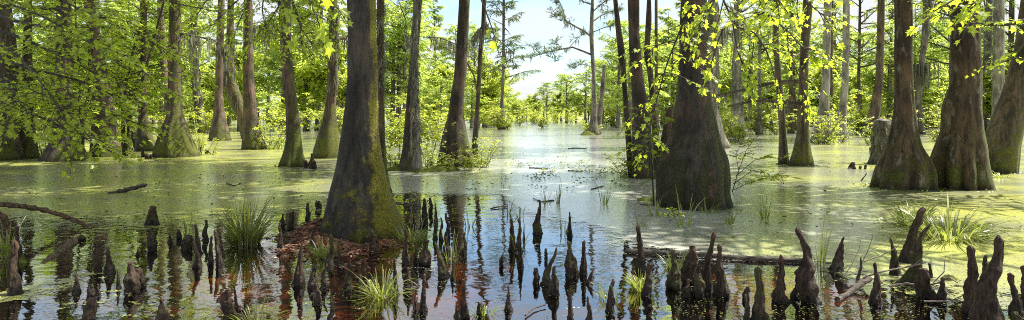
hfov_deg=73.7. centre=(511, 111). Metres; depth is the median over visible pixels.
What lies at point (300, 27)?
maple
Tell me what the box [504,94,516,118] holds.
shore tree
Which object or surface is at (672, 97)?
bald cypress
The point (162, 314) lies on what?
cypress knee
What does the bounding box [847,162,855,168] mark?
cypress knee
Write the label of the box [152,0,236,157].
bald cypress
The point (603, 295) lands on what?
grass tuft
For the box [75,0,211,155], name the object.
maple
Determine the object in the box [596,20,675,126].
bald cypress
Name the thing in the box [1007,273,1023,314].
cypress knee
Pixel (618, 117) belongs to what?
bald cypress
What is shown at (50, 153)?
bald cypress
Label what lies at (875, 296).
cypress knee
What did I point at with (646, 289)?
cypress knee
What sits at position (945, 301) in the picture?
dead twigs
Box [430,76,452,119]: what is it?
bald cypress
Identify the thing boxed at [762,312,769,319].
cypress knee
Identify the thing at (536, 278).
cypress knee
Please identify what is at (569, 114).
shrub
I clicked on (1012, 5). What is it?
bald cypress
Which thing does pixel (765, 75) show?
bald cypress
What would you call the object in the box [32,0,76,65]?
bald cypress
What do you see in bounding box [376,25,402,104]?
bald cypress
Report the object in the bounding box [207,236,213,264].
cypress knee
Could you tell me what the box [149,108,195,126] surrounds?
shrub
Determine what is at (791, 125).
bald cypress
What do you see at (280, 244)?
cypress knee
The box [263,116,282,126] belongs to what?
shrub
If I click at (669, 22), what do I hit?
bald cypress
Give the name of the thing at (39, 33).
bald cypress
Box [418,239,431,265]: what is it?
cypress knee
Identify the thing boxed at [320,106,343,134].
shrub
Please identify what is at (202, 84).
bald cypress
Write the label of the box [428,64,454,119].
bald cypress
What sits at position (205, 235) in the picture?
cypress knee
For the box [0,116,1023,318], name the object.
duckweed
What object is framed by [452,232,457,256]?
cypress knee
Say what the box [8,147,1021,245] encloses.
floating weeds
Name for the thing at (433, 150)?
shrub
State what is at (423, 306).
cypress knee
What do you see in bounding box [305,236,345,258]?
grass tuft
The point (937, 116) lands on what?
shrub
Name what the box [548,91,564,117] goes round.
shore tree
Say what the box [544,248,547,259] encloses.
cypress knee
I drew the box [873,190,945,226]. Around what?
grass tuft
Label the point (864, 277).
dead twigs
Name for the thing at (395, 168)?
moss mound
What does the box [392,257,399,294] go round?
cypress knee
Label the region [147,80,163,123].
bald cypress
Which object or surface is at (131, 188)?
fallen log
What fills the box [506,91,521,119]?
shore tree
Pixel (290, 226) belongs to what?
cypress knee
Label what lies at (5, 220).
cypress knee
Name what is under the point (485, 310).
grass tuft
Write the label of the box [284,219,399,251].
swamp bed
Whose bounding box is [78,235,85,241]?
cypress knee
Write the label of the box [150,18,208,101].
bald cypress
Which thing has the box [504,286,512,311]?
cypress knee
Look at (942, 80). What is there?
bald cypress
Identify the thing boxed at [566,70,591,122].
shore tree
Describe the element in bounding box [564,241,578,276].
cypress knee
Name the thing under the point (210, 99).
bald cypress
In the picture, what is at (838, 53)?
bald cypress
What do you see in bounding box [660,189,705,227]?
grass tuft
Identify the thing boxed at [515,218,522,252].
cypress knee
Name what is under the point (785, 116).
shrub
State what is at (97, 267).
cypress knee
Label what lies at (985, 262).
cypress knee
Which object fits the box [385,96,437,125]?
shrub
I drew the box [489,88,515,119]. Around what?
bald cypress
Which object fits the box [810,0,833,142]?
bald cypress
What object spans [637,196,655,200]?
moss mound
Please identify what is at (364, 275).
cypress knee
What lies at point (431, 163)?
shrub
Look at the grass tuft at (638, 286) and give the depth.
6.53 m
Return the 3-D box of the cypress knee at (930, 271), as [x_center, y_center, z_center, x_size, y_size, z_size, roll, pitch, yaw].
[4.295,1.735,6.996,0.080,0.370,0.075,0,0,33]
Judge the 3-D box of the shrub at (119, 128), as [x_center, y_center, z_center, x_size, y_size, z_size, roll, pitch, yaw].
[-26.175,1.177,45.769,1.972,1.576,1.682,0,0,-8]
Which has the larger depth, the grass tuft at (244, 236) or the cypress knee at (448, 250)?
the grass tuft at (244, 236)
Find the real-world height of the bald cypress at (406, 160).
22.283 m
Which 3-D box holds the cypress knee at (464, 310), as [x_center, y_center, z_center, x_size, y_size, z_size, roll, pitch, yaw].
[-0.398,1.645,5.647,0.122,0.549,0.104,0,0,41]
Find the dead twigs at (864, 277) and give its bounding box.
[842,236,927,284]
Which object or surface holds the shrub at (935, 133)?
on the swamp bed
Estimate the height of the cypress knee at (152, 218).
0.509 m
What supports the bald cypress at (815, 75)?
on the swamp bed
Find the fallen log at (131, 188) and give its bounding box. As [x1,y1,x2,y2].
[107,183,146,193]
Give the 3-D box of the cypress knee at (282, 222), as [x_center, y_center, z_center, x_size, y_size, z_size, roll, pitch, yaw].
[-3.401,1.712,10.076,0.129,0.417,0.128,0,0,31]
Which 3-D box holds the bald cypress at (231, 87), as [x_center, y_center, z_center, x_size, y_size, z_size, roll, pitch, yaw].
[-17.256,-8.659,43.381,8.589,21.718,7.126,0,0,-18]
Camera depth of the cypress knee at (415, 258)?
7.72 m
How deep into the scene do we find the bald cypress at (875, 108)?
45.61 m
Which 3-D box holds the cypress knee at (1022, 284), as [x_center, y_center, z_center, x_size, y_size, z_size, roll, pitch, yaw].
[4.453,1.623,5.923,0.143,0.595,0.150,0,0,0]
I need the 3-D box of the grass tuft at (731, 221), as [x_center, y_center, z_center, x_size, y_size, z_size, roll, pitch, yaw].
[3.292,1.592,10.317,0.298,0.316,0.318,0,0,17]
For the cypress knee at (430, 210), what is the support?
on the swamp bed
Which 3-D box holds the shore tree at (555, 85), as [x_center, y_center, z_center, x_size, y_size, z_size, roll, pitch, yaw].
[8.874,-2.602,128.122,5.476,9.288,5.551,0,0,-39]
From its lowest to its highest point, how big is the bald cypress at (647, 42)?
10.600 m
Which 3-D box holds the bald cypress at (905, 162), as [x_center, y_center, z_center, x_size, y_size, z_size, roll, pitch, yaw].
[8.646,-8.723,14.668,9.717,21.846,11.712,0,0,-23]
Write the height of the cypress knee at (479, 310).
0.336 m
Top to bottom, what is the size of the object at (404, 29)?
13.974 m
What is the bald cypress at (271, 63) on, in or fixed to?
on the swamp bed
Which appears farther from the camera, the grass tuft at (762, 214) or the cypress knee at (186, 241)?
the grass tuft at (762, 214)
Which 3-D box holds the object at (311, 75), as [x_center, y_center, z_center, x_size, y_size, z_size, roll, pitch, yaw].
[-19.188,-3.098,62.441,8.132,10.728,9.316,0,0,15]
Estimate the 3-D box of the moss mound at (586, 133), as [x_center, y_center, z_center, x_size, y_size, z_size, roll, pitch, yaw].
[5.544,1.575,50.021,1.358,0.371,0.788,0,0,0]
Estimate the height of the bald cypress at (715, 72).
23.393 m
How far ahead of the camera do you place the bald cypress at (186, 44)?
69.01 m
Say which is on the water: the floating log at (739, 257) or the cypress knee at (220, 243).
the floating log at (739, 257)
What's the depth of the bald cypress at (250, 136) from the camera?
30.86 m
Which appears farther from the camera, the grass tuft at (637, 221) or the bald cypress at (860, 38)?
the bald cypress at (860, 38)
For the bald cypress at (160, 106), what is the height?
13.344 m
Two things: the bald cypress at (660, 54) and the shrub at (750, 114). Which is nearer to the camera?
the shrub at (750, 114)
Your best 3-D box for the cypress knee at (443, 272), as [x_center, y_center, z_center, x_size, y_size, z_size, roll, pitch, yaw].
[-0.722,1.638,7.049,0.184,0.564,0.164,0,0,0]
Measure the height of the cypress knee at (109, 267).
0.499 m
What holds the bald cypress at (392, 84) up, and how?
on the swamp bed
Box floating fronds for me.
[17,197,1023,319]
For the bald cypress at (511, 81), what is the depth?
96.14 m
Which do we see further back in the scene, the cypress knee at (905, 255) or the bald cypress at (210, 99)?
the bald cypress at (210, 99)
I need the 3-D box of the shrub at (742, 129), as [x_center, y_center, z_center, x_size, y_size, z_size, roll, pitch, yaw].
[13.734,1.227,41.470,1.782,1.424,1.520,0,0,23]
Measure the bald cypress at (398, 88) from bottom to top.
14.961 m
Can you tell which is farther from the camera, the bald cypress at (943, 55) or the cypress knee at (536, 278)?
the bald cypress at (943, 55)
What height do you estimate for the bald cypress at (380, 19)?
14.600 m
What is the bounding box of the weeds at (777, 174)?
[766,173,790,183]
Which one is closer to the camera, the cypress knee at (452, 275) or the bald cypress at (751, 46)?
the cypress knee at (452, 275)
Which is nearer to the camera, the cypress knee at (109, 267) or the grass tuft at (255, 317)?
the grass tuft at (255, 317)
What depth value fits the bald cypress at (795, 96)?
63.22 m
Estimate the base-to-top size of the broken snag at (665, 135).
2.350 m
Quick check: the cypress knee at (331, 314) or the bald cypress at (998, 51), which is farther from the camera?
the bald cypress at (998, 51)
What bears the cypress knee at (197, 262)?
on the swamp bed
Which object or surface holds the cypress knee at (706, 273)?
on the swamp bed
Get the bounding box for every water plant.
[398,191,441,207]
[658,207,684,221]
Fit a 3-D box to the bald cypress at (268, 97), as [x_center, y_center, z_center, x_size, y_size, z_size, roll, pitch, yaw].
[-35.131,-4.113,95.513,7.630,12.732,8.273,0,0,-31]
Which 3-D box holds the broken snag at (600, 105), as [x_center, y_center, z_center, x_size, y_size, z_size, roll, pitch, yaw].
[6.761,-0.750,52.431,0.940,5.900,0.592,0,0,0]
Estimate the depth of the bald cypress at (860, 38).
57.91 m
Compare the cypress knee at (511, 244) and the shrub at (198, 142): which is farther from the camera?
the shrub at (198, 142)
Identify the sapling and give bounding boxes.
[621,101,674,204]
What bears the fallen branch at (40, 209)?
on the water
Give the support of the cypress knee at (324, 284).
on the swamp bed
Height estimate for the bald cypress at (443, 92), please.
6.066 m
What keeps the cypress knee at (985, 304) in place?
on the swamp bed
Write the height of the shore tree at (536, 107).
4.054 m
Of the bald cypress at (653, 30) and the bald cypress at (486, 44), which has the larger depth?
the bald cypress at (486, 44)
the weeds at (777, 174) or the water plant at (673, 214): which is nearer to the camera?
the water plant at (673, 214)
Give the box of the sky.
[12,0,1019,115]
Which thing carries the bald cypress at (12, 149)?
on the swamp bed
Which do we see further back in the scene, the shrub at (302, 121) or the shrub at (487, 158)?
the shrub at (302, 121)
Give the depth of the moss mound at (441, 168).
19.58 m
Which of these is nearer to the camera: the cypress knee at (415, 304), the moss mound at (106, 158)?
the cypress knee at (415, 304)
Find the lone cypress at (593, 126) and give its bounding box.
[516,0,623,134]
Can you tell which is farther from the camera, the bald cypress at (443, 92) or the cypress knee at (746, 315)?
the bald cypress at (443, 92)
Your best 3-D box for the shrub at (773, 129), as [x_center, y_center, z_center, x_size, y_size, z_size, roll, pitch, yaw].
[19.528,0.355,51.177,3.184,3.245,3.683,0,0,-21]
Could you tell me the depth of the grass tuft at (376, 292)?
6.28 m
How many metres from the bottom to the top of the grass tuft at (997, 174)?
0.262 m
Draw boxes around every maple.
[0,0,255,180]
[12,0,140,146]
[73,0,347,77]
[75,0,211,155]
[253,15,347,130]
[282,0,505,65]
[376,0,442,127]
[611,0,859,176]
[905,0,1023,78]
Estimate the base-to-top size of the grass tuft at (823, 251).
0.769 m
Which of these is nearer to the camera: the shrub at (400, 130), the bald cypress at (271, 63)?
the shrub at (400, 130)
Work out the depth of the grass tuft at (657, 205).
11.08 m
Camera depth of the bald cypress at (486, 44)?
147.67 m
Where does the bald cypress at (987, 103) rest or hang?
on the swamp bed
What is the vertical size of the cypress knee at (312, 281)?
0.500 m
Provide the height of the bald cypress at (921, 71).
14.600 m
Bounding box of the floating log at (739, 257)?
[626,248,800,262]
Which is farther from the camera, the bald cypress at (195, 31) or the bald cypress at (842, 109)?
the bald cypress at (195, 31)
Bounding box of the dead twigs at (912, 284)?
[889,256,957,289]
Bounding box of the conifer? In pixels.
[483,0,544,128]
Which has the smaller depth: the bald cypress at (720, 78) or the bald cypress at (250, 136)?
the bald cypress at (250, 136)
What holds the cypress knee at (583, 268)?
on the swamp bed
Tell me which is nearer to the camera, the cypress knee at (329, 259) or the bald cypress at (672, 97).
the cypress knee at (329, 259)
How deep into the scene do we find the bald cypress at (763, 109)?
82.77 m
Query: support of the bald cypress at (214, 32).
on the swamp bed
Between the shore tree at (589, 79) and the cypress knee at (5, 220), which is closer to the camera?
the cypress knee at (5, 220)
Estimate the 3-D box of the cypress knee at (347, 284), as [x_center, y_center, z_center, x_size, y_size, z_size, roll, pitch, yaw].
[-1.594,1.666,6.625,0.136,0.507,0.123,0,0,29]
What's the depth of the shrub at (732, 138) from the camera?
39.69 m
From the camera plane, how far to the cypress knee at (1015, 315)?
5.36 m
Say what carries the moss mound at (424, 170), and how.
on the water
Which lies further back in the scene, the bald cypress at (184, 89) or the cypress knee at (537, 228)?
the bald cypress at (184, 89)
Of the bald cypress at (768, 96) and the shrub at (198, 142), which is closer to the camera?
the shrub at (198, 142)
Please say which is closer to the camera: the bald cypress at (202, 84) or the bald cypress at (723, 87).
the bald cypress at (723, 87)
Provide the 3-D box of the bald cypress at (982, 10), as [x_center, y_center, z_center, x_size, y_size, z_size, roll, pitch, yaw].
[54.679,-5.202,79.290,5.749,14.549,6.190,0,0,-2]
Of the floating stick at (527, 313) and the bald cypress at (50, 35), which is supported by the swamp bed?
the bald cypress at (50, 35)
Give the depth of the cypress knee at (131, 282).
6.42 m
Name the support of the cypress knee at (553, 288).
on the swamp bed
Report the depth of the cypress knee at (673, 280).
6.54 m
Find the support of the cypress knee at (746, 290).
on the swamp bed
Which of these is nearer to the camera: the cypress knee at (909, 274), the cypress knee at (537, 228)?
the cypress knee at (909, 274)
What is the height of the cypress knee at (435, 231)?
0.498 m
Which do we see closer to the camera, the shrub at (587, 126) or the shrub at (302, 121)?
the shrub at (587, 126)
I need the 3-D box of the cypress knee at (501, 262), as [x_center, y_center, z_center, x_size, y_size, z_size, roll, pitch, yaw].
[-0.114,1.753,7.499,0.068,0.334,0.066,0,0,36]
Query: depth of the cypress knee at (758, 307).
5.53 m
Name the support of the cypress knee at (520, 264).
on the swamp bed
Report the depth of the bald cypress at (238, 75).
61.64 m
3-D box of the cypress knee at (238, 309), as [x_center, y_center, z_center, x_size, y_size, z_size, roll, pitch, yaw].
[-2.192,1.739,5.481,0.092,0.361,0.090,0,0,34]
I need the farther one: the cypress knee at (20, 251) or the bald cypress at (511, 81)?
the bald cypress at (511, 81)
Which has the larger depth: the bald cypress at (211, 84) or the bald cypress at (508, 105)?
the bald cypress at (508, 105)
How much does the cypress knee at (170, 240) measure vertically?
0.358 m
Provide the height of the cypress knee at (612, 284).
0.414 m
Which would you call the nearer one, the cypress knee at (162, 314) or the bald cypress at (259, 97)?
the cypress knee at (162, 314)
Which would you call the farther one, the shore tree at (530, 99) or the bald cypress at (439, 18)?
the bald cypress at (439, 18)
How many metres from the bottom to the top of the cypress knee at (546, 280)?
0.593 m
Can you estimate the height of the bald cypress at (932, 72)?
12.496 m
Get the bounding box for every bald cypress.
[0,3,24,160]
[14,22,42,54]
[15,0,114,95]
[16,34,45,64]
[18,65,52,125]
[19,1,39,158]
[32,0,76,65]
[32,1,55,124]
[32,10,102,90]
[33,44,92,117]
[38,0,89,161]
[80,0,163,125]
[83,0,122,156]
[92,68,156,115]
[100,0,188,128]
[108,1,161,115]
[117,60,135,148]
[127,0,242,132]
[130,0,209,123]
[132,27,185,124]
[135,0,154,150]
[137,1,216,107]
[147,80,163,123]
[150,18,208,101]
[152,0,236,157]
[157,0,167,115]
[183,66,214,109]
[184,63,214,113]
[187,50,214,119]
[191,43,257,125]
[201,43,270,130]
[203,89,226,117]
[204,3,226,62]
[207,0,231,140]
[210,5,280,113]
[223,0,242,138]
[235,31,276,119]
[238,39,281,120]
[241,0,266,149]
[252,0,304,166]
[254,0,346,128]
[256,29,281,119]
[257,0,309,127]
[270,0,347,106]
[294,0,347,158]
[302,41,346,126]
[319,0,407,243]
[339,30,347,113]
[376,0,392,194]
[376,0,433,127]
[376,1,422,126]
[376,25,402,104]
[385,14,442,103]
[395,38,436,104]
[399,0,421,170]
[400,0,514,156]
[408,0,424,170]
[418,80,431,109]
[420,63,450,123]
[421,86,445,124]
[424,0,453,118]
[426,19,478,86]
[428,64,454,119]
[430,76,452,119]
[430,78,465,115]
[437,0,478,166]
[450,48,512,126]
[451,29,499,113]
[464,74,491,127]
[486,86,517,120]
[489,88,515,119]
[499,69,524,106]
[586,48,622,125]
[590,32,654,127]
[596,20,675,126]
[597,55,627,112]
[609,25,669,106]
[613,0,631,175]
[628,0,655,178]
[641,28,676,122]
[641,36,677,106]
[643,7,679,113]
[644,0,658,170]
[647,44,678,110]
[653,49,676,123]
[655,0,658,129]
[656,0,733,210]
[662,28,678,103]
[664,0,680,94]
[676,0,783,135]
[707,0,749,147]
[711,0,814,166]
[718,21,730,106]
[719,29,773,127]
[719,40,731,84]
[719,51,746,100]
[719,56,731,114]
[720,0,822,134]
[720,49,769,110]
[726,45,769,125]
[729,0,842,132]
[743,24,772,116]
[752,35,776,124]
[754,63,785,125]
[767,2,810,119]
[770,0,819,129]
[770,60,817,116]
[773,0,788,164]
[780,28,819,80]
[784,53,841,125]
[809,36,837,95]
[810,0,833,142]
[810,22,841,109]
[811,0,929,131]
[813,0,863,114]
[830,0,833,117]
[833,25,862,121]
[833,29,874,115]
[834,0,849,138]
[834,70,872,112]
[837,35,886,105]
[849,0,920,120]
[849,63,892,113]
[864,56,893,114]
[865,0,884,136]
[869,0,938,190]
[884,4,949,103]
[886,60,948,128]
[887,2,1015,82]
[913,0,941,133]
[913,0,950,127]
[916,54,948,125]
[923,0,995,190]
[928,21,949,81]
[980,5,992,53]
[982,0,992,130]
[982,0,1018,63]
[982,60,1010,116]
[985,0,1023,173]
[990,0,1004,117]
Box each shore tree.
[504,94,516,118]
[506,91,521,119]
[509,100,524,117]
[519,98,533,120]
[522,91,542,110]
[530,101,543,117]
[534,81,554,116]
[539,86,560,118]
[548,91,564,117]
[549,74,574,120]
[552,74,582,121]
[554,79,572,114]
[563,87,590,121]
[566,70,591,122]
[573,60,604,107]
[584,58,613,119]
[586,95,597,119]
[596,61,616,107]
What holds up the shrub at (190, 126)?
on the swamp bed
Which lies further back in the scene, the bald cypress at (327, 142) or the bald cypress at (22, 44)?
the bald cypress at (22, 44)
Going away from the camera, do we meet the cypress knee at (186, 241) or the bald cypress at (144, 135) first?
the cypress knee at (186, 241)
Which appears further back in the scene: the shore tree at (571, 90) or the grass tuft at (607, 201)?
the shore tree at (571, 90)
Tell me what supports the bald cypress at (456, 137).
on the swamp bed
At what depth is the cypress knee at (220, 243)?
8.39 m
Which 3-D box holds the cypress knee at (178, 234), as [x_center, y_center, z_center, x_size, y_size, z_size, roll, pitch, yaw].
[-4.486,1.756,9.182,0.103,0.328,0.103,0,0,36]
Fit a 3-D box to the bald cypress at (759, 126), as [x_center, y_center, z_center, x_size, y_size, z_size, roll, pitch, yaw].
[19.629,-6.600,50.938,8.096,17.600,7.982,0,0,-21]
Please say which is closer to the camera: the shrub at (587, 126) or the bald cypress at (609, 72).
the shrub at (587, 126)
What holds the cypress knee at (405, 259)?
on the swamp bed
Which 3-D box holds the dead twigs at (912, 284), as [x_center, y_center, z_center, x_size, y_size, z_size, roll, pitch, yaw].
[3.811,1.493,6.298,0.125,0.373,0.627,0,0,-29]
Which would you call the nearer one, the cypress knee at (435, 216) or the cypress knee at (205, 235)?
the cypress knee at (205, 235)
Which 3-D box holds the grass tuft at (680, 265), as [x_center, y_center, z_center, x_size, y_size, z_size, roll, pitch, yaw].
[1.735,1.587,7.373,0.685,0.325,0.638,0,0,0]
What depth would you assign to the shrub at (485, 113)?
74.46 m
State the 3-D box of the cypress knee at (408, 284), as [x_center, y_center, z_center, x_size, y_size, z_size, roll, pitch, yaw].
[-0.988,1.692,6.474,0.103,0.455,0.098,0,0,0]
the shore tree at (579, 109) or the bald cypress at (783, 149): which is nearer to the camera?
the bald cypress at (783, 149)
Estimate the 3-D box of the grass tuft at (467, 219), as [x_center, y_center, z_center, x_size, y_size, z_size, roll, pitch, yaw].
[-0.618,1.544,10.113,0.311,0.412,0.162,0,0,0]
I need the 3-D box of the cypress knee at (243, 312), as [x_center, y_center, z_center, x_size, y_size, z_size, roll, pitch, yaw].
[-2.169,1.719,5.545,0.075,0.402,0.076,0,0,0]
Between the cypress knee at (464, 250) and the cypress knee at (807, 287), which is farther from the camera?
the cypress knee at (464, 250)
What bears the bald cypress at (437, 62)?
on the swamp bed
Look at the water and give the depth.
6.93 m
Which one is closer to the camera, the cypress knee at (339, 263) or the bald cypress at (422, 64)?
the cypress knee at (339, 263)
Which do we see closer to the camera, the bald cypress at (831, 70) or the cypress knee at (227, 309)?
the cypress knee at (227, 309)
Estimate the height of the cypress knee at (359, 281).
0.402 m
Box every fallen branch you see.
[0,202,94,226]
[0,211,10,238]
[834,257,872,301]
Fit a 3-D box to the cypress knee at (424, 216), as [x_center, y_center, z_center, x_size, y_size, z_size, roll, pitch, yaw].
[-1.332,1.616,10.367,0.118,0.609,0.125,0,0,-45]
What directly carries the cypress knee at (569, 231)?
on the swamp bed
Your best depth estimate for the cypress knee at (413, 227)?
9.84 m
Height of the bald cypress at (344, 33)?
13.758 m
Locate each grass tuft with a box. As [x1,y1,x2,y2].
[0,217,37,257]
[166,212,176,229]
[181,216,192,234]
[204,193,290,246]
[227,295,297,319]
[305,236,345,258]
[339,258,416,303]
[384,217,442,243]
[435,228,464,262]
[463,204,479,226]
[466,298,503,316]
[498,228,538,251]
[540,190,552,204]
[554,178,561,203]
[560,221,567,232]
[589,272,629,300]
[596,185,611,204]
[619,269,658,291]
[628,213,650,225]
[641,189,666,217]
[649,244,701,269]
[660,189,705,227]
[695,198,721,213]
[722,210,738,224]
[757,190,772,218]
[811,206,836,267]
[861,191,1023,254]
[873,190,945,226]
[992,171,1014,178]
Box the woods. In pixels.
[36,98,939,119]
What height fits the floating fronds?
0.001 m
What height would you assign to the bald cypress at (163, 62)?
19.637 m
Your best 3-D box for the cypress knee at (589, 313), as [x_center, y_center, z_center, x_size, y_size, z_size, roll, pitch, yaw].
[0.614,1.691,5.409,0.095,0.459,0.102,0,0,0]
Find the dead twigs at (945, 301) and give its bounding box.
[924,289,974,301]
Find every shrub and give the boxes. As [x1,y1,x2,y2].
[18,103,53,134]
[35,118,48,155]
[117,120,135,132]
[126,116,157,148]
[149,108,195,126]
[156,92,224,132]
[189,128,224,154]
[198,105,233,133]
[202,94,232,125]
[252,105,285,149]
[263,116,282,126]
[265,91,316,133]
[299,115,313,130]
[301,102,342,132]
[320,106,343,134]
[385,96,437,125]
[385,120,403,146]
[385,120,427,167]
[389,86,448,144]
[419,94,447,144]
[421,145,449,167]
[422,121,454,165]
[436,154,460,167]
[449,147,487,170]
[464,96,481,124]
[464,131,501,167]
[479,94,508,126]
[481,105,511,129]
[502,116,516,128]
[504,101,532,125]
[526,107,548,123]
[533,114,553,127]
[546,107,565,122]
[560,107,578,121]
[579,119,602,131]
[585,98,623,126]
[602,100,623,125]
[604,149,631,177]
[720,109,731,134]
[720,111,747,140]
[721,108,739,135]
[726,100,769,133]
[727,121,753,139]
[745,95,796,134]
[769,106,787,126]
[809,107,851,143]
[811,94,868,128]
[815,118,854,142]
[830,85,885,132]
[848,116,872,144]
[849,108,892,132]
[920,111,940,140]
[922,101,942,130]
[929,102,941,124]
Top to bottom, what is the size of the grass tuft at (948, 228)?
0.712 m
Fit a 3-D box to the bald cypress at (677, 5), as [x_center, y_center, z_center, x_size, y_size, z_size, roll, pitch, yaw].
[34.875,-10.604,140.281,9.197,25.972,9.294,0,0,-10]
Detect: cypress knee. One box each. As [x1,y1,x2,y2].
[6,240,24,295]
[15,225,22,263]
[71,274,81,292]
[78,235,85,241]
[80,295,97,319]
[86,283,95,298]
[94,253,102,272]
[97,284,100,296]
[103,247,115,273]
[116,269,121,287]
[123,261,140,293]
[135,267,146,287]
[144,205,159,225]
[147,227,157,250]
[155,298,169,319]
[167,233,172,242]
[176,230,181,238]
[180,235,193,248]
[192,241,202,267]
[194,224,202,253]
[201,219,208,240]
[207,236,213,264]
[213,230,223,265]
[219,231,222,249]
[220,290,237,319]
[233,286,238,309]
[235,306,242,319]
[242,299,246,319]
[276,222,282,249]
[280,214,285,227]
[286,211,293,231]
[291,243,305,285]
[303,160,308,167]
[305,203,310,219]
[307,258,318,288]
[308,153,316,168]
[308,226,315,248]
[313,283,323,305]
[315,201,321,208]
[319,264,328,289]
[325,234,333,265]
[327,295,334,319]
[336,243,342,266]
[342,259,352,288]
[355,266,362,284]
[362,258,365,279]
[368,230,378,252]
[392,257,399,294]
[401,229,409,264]
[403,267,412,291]
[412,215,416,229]
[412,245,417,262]
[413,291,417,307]
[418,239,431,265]
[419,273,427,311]
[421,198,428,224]
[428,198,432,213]
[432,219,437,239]
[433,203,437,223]
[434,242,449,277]
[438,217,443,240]
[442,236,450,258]
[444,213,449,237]
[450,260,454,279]
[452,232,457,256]
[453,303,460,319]
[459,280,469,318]
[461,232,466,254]
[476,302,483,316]
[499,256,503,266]
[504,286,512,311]
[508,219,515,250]
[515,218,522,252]
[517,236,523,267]
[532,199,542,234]
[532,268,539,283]
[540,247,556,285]
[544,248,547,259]
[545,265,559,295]
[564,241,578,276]
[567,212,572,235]
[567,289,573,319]
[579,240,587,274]
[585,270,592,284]
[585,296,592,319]
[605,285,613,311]
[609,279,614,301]
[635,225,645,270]
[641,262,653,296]
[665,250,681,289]
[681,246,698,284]
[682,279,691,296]
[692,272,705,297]
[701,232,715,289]
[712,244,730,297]
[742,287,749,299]
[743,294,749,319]
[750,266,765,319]
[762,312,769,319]
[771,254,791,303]
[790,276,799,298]
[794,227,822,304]
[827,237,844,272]
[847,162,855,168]
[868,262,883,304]
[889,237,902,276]
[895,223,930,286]
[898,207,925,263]
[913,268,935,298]
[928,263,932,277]
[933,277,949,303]
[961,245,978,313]
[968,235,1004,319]
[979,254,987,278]
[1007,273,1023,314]
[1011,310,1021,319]
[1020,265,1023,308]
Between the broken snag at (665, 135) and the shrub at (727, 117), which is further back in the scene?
the shrub at (727, 117)
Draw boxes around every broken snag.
[597,64,605,133]
[655,107,672,174]
[867,118,890,163]
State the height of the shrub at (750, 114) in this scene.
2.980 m
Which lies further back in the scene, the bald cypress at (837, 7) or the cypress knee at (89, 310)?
the bald cypress at (837, 7)
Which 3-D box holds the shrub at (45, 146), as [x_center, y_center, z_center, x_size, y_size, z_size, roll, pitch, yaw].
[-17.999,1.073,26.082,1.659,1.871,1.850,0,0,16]
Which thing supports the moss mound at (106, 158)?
on the water
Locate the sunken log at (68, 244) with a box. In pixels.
[40,238,77,263]
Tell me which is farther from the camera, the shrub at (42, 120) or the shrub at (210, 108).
the shrub at (210, 108)
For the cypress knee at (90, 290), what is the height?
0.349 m
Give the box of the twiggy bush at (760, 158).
[727,132,792,191]
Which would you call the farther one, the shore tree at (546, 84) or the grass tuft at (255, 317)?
the shore tree at (546, 84)
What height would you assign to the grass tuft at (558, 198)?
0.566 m
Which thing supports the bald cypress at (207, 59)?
on the swamp bed
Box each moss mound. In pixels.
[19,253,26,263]
[85,157,130,160]
[388,165,401,170]
[408,167,433,172]
[428,164,459,171]
[580,131,594,134]
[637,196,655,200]
[940,274,958,280]
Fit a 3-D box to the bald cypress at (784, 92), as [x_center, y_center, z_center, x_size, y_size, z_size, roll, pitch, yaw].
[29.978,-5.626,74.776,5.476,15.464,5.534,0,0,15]
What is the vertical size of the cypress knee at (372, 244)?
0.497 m
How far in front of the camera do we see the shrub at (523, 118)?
85.32 m
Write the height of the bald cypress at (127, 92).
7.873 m
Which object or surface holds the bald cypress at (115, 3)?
on the swamp bed
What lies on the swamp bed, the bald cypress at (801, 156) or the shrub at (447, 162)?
the bald cypress at (801, 156)
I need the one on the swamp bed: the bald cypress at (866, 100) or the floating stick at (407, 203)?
the bald cypress at (866, 100)
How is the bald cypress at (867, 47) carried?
on the swamp bed
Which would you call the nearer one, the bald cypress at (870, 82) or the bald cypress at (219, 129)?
the bald cypress at (219, 129)
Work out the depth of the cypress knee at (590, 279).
6.73 m
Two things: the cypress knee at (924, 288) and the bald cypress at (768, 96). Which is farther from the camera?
the bald cypress at (768, 96)
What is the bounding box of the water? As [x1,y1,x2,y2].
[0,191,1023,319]
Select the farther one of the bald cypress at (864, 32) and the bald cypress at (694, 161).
the bald cypress at (864, 32)
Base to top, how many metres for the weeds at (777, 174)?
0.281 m
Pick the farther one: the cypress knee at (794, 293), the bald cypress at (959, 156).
the bald cypress at (959, 156)
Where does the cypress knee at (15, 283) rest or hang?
on the swamp bed
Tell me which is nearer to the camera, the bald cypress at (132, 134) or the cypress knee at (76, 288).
the cypress knee at (76, 288)
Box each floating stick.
[395,202,421,204]
[524,304,545,315]
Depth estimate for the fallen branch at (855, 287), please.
6.47 m
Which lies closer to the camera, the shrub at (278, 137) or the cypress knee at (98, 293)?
the cypress knee at (98, 293)
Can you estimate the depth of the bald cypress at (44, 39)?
87.72 m
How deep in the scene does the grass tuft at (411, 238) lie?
8.95 m
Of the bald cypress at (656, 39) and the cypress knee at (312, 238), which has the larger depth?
the bald cypress at (656, 39)
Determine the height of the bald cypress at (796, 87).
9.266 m
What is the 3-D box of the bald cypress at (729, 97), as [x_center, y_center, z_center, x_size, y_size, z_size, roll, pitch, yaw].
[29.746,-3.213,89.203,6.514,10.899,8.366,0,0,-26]
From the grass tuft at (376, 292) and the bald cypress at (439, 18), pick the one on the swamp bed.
the bald cypress at (439, 18)
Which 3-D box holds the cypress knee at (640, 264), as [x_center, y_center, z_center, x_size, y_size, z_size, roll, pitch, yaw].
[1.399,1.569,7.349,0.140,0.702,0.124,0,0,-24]

